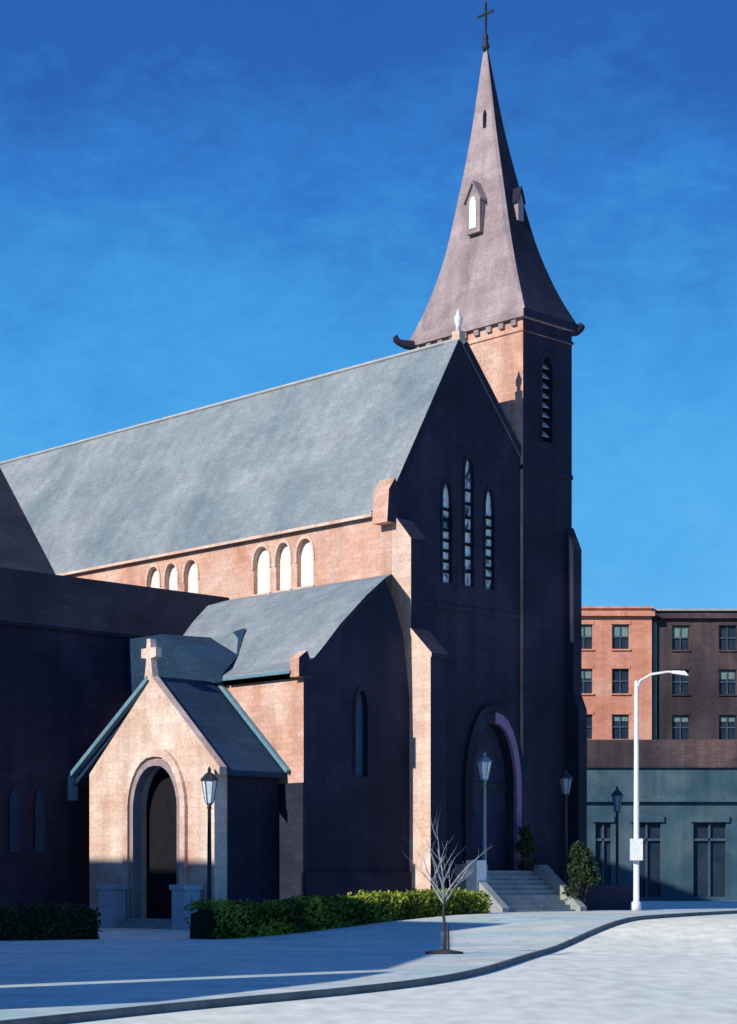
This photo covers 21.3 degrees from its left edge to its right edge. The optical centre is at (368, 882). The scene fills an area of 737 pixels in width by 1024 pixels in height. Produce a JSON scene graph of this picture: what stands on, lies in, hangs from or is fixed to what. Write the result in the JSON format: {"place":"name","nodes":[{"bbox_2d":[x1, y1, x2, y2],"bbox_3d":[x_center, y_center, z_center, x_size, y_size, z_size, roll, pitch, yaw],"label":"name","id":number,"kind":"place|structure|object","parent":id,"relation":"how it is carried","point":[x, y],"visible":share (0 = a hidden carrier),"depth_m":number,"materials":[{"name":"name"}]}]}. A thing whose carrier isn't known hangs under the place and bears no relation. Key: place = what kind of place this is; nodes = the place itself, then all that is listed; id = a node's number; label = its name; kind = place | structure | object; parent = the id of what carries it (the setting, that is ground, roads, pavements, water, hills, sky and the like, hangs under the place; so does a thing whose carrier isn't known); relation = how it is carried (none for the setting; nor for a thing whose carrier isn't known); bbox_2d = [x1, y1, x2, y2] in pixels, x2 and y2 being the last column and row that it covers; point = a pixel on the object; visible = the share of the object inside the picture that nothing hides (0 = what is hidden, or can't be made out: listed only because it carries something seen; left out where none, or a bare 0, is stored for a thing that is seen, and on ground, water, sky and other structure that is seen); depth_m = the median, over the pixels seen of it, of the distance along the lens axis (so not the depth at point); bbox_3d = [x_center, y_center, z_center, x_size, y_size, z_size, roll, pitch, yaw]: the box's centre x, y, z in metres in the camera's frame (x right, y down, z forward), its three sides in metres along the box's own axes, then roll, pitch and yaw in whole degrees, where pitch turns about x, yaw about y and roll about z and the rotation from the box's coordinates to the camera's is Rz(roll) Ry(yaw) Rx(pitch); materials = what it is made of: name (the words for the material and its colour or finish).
{"place":"outdoors","nodes":[
{"label":"outdoors","id":0,"kind":"place"},
{"bbox_2d":[0,901,736,1019],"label":"pavement","id":1,"kind":"structure","parent":0,"point":[110,968],"depth_m":49.02,"materials":[{"name":"grey concrete"}]},
{"bbox_2d":[0,900,102,940],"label":"hedge","id":2,"kind":"object","parent":1,"relation":"on","point":[54,922],"visible":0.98,"depth_m":64.19,"materials":[{"name":"green plant"}]},
{"bbox_2d":[200,766,217,901],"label":"street lamp","id":3,"kind":"object","parent":1,"relation":"on","point":[209,779],"visible":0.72,"depth_m":68.23,"materials":[{"name":"metal"}]},
{"bbox_2d":[407,812,490,953],"bbox_3d":[2.011,-0.106,51.642,2.379,4.057,1.339,0,0,-27],"label":"bare sapling","id":4,"kind":"object","parent":1,"relation":"on","point":[446,943],"visible":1,"depth_m":51.66,"materials":[{"name":"grey plant"}]},
{"bbox_2d":[611,786,622,884],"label":"street lamp","id":5,"kind":"object","parent":1,"relation":"on","point":[617,795],"visible":0.71,"depth_m":99.93,"materials":[{"name":"metal"}]},
{"bbox_2d":[630,670,688,910],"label":"highway light","id":6,"kind":"object","parent":1,"relation":"on","point":[636,849],"visible":1,"depth_m":81.40,"materials":[{"name":"white paint"}]},
{"bbox_2d":[0,0,736,608],"label":"sky","id":7,"kind":"structure","parent":0,"point":[203,203],"materials":[{"name":"blue"}]},
{"bbox_2d":[69,914,736,1023],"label":"road","id":8,"kind":"structure","parent":0,"point":[677,970],"depth_m":35.06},
{"bbox_3d":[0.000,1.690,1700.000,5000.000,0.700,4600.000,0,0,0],"label":"ground","id":9,"kind":"structure","parent":0,"visible":0},
{"bbox_2d":[0,2,630,929],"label":"gothic church","id":10,"kind":"structure","parent":9,"relation":"on","point":[326,628],"depth_m":80.55,"materials":[{"name":"brick"}]},
{"bbox_2d":[147,767,176,918],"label":"porch doorway","id":11,"kind":"structure","parent":10,"relation":"in","point":[161,800],"depth_m":75.36,"materials":[{"name":"black wood"}]},
{"bbox_2d":[469,196,475,229],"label":"lucarne window","id":12,"kind":"structure","parent":10,"relation":"in","point":[472,204],"depth_m":85.89,"materials":[{"name":"white paint"}]},
{"bbox_2d":[477,751,491,879],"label":"street lamp","id":13,"kind":"object","parent":10,"relation":"on","point":[484,761],"visible":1,"depth_m":78.94,"materials":[{"name":"black metal"}]},
{"bbox_2d":[474,726,504,870],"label":"portal door","id":14,"kind":"structure","parent":10,"relation":"in","point":[489,742],"depth_m":82.92,"materials":[{"name":"brown wood"}]},
{"bbox_2d":[515,824,541,871],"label":"evergreen shrub","id":15,"kind":"object","parent":10,"relation":"on","point":[526,848],"visible":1,"depth_m":82.49,"materials":[{"name":"green plant"}]},
{"bbox_2d":[558,769,572,884],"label":"street lamp","id":16,"kind":"object","parent":10,"relation":"on","point":[565,778],"visible":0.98,"depth_m":82.25,"materials":[{"name":"metal"}]},
{"bbox_2d":[184,887,492,938],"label":"hedge","id":17,"kind":"object","parent":9,"relation":"on","point":[213,919],"visible":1,"depth_m":68.20,"materials":[{"name":"green plant"}]},
{"bbox_2d":[0,910,736,1023],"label":"kerb","id":18,"kind":"structure","parent":9,"relation":"on","point":[76,1017],"depth_m":33.68,"materials":[{"name":"concrete"}]},
{"bbox_2d":[561,840,603,904],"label":"evergreen shrub","id":19,"kind":"object","parent":9,"relation":"on","point":[581,869],"visible":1,"depth_m":81.55,"materials":[{"name":"green plant"}]},
{"bbox_2d":[582,609,651,739],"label":"walls","id":20,"kind":"structure","parent":9,"relation":"on","point":[602,702],"depth_m":150.00,"materials":[{"name":"orange brick"}]},
{"bbox_2d":[582,625,590,635],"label":"blind","id":21,"kind":"object","parent":20,"relation":"attached to","point":[587,630],"visible":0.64,"depth_m":150.21,"materials":[{"name":"beige fabric"}]},
{"bbox_2d":[582,670,590,677],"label":"blind","id":22,"kind":"object","parent":20,"relation":"attached to","point":[587,673],"visible":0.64,"depth_m":150.21,"materials":[{"name":"beige fabric"}]},
{"bbox_2d":[582,669,591,692],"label":"glass","id":23,"kind":"object","parent":20,"relation":"on","point":[587,687],"visible":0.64,"depth_m":150.22,"materials":[{"name":"blue glass"}]},
{"bbox_2d":[582,625,591,648],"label":"glass","id":24,"kind":"object","parent":20,"relation":"on","point":[587,643],"visible":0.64,"depth_m":150.22,"materials":[{"name":"blue glass"}]},
{"bbox_2d":[582,665,593,668],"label":"lintel","id":25,"kind":"structure","parent":20,"relation":"attached to","point":[587,666],"depth_m":149.95,"materials":[{"name":"orange stone"}]},
{"bbox_2d":[582,621,593,623],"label":"lintel","id":26,"kind":"structure","parent":20,"relation":"attached to","point":[587,622],"depth_m":149.95,"materials":[{"name":"orange brick"}]},
{"bbox_2d":[587,715,591,738],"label":"glass","id":27,"kind":"object","parent":20,"relation":"on","point":[589,723],"visible":0.36,"depth_m":150.22,"materials":[{"name":"blue glass"}]},
{"bbox_2d":[582,606,653,608],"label":"parapet cap","id":28,"kind":"object","parent":20,"relation":"on","point":[617,607],"visible":0.14,"depth_m":149.80,"materials":[{"name":"orange brick"}]},
{"bbox_2d":[582,611,654,615],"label":"cornice","id":29,"kind":"structure","parent":20,"relation":"attached to","point":[618,613],"depth_m":149.65,"materials":[{"name":"orange brick"}]},
{"bbox_2d":[612,625,627,635],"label":"blind","id":30,"kind":"object","parent":20,"relation":"attached to","point":[616,630],"visible":1,"depth_m":150.21,"materials":[{"name":"beige fabric"}]},
{"bbox_2d":[612,715,627,720],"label":"blind","id":31,"kind":"object","parent":20,"relation":"attached to","point":[617,717],"visible":1,"depth_m":150.21,"materials":[{"name":"beige fabric"}]},
{"bbox_2d":[612,669,628,692],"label":"glass","id":32,"kind":"object","parent":20,"relation":"on","point":[616,676],"visible":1,"depth_m":150.22,"materials":[{"name":"blue glass"}]},
{"bbox_2d":[612,715,628,738],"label":"glass","id":33,"kind":"object","parent":20,"relation":"on","point":[616,733],"visible":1,"depth_m":150.22,"materials":[{"name":"blue glass"}]},
{"bbox_2d":[612,625,628,648],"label":"glass","id":34,"kind":"object","parent":20,"relation":"on","point":[616,643],"visible":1,"depth_m":150.22,"materials":[{"name":"blue glass"}]},
{"bbox_2d":[611,665,629,668],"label":"lintel","id":35,"kind":"structure","parent":20,"relation":"attached to","point":[620,666],"depth_m":149.95,"materials":[{"name":"red stone"}]},
{"bbox_2d":[611,621,629,623],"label":"lintel","id":36,"kind":"structure","parent":20,"relation":"attached to","point":[620,622],"depth_m":149.95,"materials":[{"name":"orange brick"}]},
{"bbox_2d":[611,711,629,713],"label":"lintel","id":37,"kind":"structure","parent":20,"relation":"attached to","point":[620,712],"depth_m":149.95,"materials":[{"name":"orange brick"}]},
{"bbox_2d":[611,649,629,650],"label":"sill","id":38,"kind":"structure","parent":20,"relation":"attached to","point":[620,649],"depth_m":149.89,"materials":[{"name":"orange stone"}]},
{"bbox_2d":[611,693,629,694],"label":"sill","id":39,"kind":"structure","parent":20,"relation":"attached to","point":[620,693],"depth_m":149.88,"materials":[{"name":"orange stone"}]},
{"bbox_2d":[612,636,628,637],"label":"sash","id":40,"kind":"object","parent":20,"relation":"attached to","point":[620,636],"visible":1,"depth_m":150.12,"materials":[{"name":"grey metal"}]},
{"bbox_2d":[612,680,628,681],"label":"sash","id":41,"kind":"object","parent":20,"relation":"attached to","point":[620,680],"visible":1,"depth_m":150.12,"materials":[{"name":"grey wood"}]},
{"bbox_2d":[612,726,628,727],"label":"sash","id":42,"kind":"object","parent":20,"relation":"attached to","point":[620,726],"visible":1,"depth_m":150.12,"materials":[{"name":"grey metal"}]},
{"bbox_2d":[587,768,736,900],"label":"walls","id":43,"kind":"structure","parent":9,"relation":"on","point":[676,854],"depth_m":126.00,"materials":[{"name":"grey paint"}]},
{"bbox_2d":[595,822,609,884],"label":"window","id":44,"kind":"structure","parent":43,"relation":"attached to","point":[598,844],"depth_m":126.30,"materials":[{"name":"black glass"}]},
{"bbox_2d":[592,816,613,821],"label":"lintel","id":45,"kind":"structure","parent":43,"relation":"attached to","point":[602,818],"depth_m":125.85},
{"bbox_2d":[602,822,603,884],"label":"frame","id":46,"kind":"object","parent":43,"relation":"on","point":[602,852],"visible":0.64,"depth_m":126.10,"materials":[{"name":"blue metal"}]},
{"bbox_2d":[645,822,646,896],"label":"frame","id":47,"kind":"object","parent":43,"relation":"on","point":[646,859],"visible":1,"depth_m":126.10,"materials":[{"name":"grey metal"}]},
{"bbox_2d":[633,822,659,896],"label":"window","id":48,"kind":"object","parent":43,"relation":"attached to","point":[653,865],"visible":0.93,"depth_m":126.30,"materials":[{"name":"black glass"}]},
{"bbox_2d":[630,816,663,821],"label":"lintel","id":49,"kind":"structure","parent":43,"relation":"attached to","point":[651,818],"depth_m":125.85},
{"bbox_2d":[643,839,659,840],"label":"transom","id":50,"kind":"object","parent":43,"relation":"attached to","point":[651,840],"visible":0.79,"depth_m":126.10,"materials":[{"name":"grey metal"}]},
{"bbox_2d":[587,740,736,767],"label":"parapet","id":51,"kind":"structure","parent":43,"relation":"on","point":[670,753],"depth_m":125.80,"materials":[{"name":"brown brick"}]},
{"bbox_2d":[587,796,736,801],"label":"fascia","id":52,"kind":"structure","parent":43,"relation":"attached to","point":[668,798],"depth_m":125.70,"materials":[{"name":"paint"}]},
{"bbox_2d":[693,822,724,896],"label":"window","id":53,"kind":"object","parent":43,"relation":"attached to","point":[700,866],"visible":1,"depth_m":126.30,"materials":[{"name":"glass"}]},
{"bbox_2d":[708,822,709,896],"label":"frame","id":54,"kind":"object","parent":43,"relation":"on","point":[708,859],"visible":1,"depth_m":126.10,"materials":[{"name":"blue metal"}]},
{"bbox_2d":[693,839,725,840],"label":"transom","id":55,"kind":"object","parent":43,"relation":"attached to","point":[709,840],"visible":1,"depth_m":126.10,"materials":[{"name":"grey metal"}]},
{"bbox_2d":[690,816,729,821],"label":"lintel","id":56,"kind":"structure","parent":43,"relation":"attached to","point":[709,818],"depth_m":125.85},
{"bbox_2d":[652,611,736,739],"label":"walls","id":57,"kind":"structure","parent":9,"relation":"on","point":[704,704],"depth_m":150.60,"materials":[{"name":"brown brick"}]},
{"bbox_2d":[653,622,655,739],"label":"downpipe","id":58,"kind":"object","parent":57,"relation":"attached to","point":[654,681],"visible":0.64,"depth_m":150.35,"materials":[{"name":"metal"}]},
{"bbox_2d":[672,626,687,636],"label":"blind","id":59,"kind":"object","parent":57,"relation":"attached to","point":[676,631],"visible":1,"depth_m":150.81,"materials":[{"name":"beige fabric"}]},
{"bbox_2d":[672,716,687,721],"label":"blind","id":60,"kind":"object","parent":57,"relation":"attached to","point":[677,718],"visible":1,"depth_m":150.81,"materials":[{"name":"beige fabric"}]},
{"bbox_2d":[672,715,688,739],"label":"glass","id":61,"kind":"object","parent":57,"relation":"on","point":[676,733],"visible":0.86,"depth_m":150.82,"materials":[{"name":"blue glass"}]},
{"bbox_2d":[672,670,688,693],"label":"glass","id":62,"kind":"object","parent":57,"relation":"on","point":[676,687],"visible":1,"depth_m":150.82,"materials":[{"name":"blue glass"}]},
{"bbox_2d":[672,626,688,649],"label":"glass","id":63,"kind":"object","parent":57,"relation":"on","point":[676,644],"visible":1,"depth_m":150.82,"materials":[{"name":"blue glass"}]},
{"bbox_2d":[671,666,689,669],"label":"lintel","id":64,"kind":"structure","parent":57,"relation":"attached to","point":[680,667],"depth_m":150.55,"materials":[{"name":"brown brick"}]},
{"bbox_2d":[671,622,689,624],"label":"lintel","id":65,"kind":"structure","parent":57,"relation":"attached to","point":[680,623],"depth_m":150.55,"materials":[{"name":"brown brick"}]},
{"bbox_2d":[671,712,689,714],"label":"lintel","id":66,"kind":"structure","parent":57,"relation":"attached to","point":[680,713],"depth_m":150.55,"materials":[{"name":"brown brick"}]},
{"bbox_2d":[672,637,688,638],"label":"sash","id":67,"kind":"object","parent":57,"relation":"attached to","point":[680,637],"visible":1,"depth_m":150.72,"materials":[{"name":"grey wood"}]},
{"bbox_2d":[672,681,688,682],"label":"sash","id":68,"kind":"object","parent":57,"relation":"attached to","point":[680,681],"visible":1,"depth_m":150.72,"materials":[{"name":"wood"}]},
{"bbox_2d":[671,694,690,695],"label":"sill","id":69,"kind":"structure","parent":57,"relation":"attached to","point":[680,694],"depth_m":150.48,"materials":[{"name":"brown stone"}]},
{"bbox_2d":[671,650,690,651],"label":"sill","id":70,"kind":"structure","parent":57,"relation":"attached to","point":[680,650],"depth_m":150.48,"materials":[{"name":"brown stone"}]},
{"bbox_2d":[652,614,736,618],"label":"cornice","id":71,"kind":"structure","parent":57,"relation":"attached to","point":[695,616],"depth_m":150.25,"materials":[{"name":"brown brick"}]},
{"bbox_2d":[652,609,736,610],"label":"parapet cap","id":72,"kind":"object","parent":57,"relation":"on","point":[694,609],"visible":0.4,"depth_m":150.40,"materials":[{"name":"stone"}]},
{"bbox_2d":[719,626,734,649],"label":"glass","id":73,"kind":"object","parent":57,"relation":"on","point":[722,633],"visible":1,"depth_m":150.82,"materials":[{"name":"blue glass"}]},
{"bbox_2d":[719,715,734,739],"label":"glass","id":74,"kind":"object","parent":57,"relation":"on","point":[722,733],"visible":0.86,"depth_m":150.82,"materials":[{"name":"blue glass"}]},
{"bbox_2d":[719,679,734,693],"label":"glass","id":75,"kind":"object","parent":57,"relation":"on","point":[722,688],"visible":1,"depth_m":150.82,"materials":[{"name":"blue glass"}]},
{"bbox_2d":[719,670,734,678],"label":"blind","id":76,"kind":"object","parent":57,"relation":"attached to","point":[722,674],"visible":1,"depth_m":150.81,"materials":[{"name":"beige fabric"}]},
{"bbox_2d":[719,716,734,721],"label":"blind","id":77,"kind":"object","parent":57,"relation":"attached to","point":[723,718],"visible":1,"depth_m":150.81,"materials":[{"name":"beige fabric"}]},
{"bbox_2d":[726,715,727,739],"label":"mullion","id":78,"kind":"object","parent":57,"relation":"on","point":[726,726],"visible":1,"depth_m":150.75,"materials":[{"name":"grey metal"}]},
{"bbox_2d":[726,626,727,649],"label":"mullion","id":79,"kind":"object","parent":57,"relation":"on","point":[726,636],"visible":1,"depth_m":150.75,"materials":[{"name":"grey metal"}]},
{"bbox_2d":[726,670,727,693],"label":"mullion","id":80,"kind":"object","parent":57,"relation":"on","point":[726,680],"visible":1,"depth_m":150.75,"materials":[{"name":"wood"}]},
{"bbox_2d":[718,666,736,669],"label":"lintel","id":81,"kind":"structure","parent":57,"relation":"attached to","point":[727,667],"depth_m":150.55,"materials":[{"name":"brown stone"}]},
{"bbox_2d":[718,622,736,624],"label":"lintel","id":82,"kind":"structure","parent":57,"relation":"attached to","point":[727,623],"depth_m":150.55,"materials":[{"name":"brown stone"}]},
{"bbox_2d":[718,712,736,714],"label":"lintel","id":83,"kind":"structure","parent":57,"relation":"attached to","point":[727,713],"depth_m":150.55,"materials":[{"name":"brown brick"}]},
{"bbox_2d":[718,650,736,651],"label":"sill","id":84,"kind":"structure","parent":57,"relation":"attached to","point":[727,650],"depth_m":150.51,"materials":[{"name":"brown stone"}]},
{"bbox_2d":[718,694,736,695],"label":"sill","id":85,"kind":"structure","parent":57,"relation":"attached to","point":[727,694],"depth_m":150.48,"materials":[{"name":"brown brick"}]},
{"bbox_2d":[719,637,735,638],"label":"sash","id":86,"kind":"object","parent":57,"relation":"attached to","point":[727,637],"visible":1,"depth_m":150.72,"materials":[{"name":"grey wood"}]},
{"bbox_2d":[719,681,735,682],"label":"sash","id":87,"kind":"object","parent":57,"relation":"attached to","point":[727,681],"visible":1,"depth_m":150.72,"materials":[{"name":"wood"}]}
]}

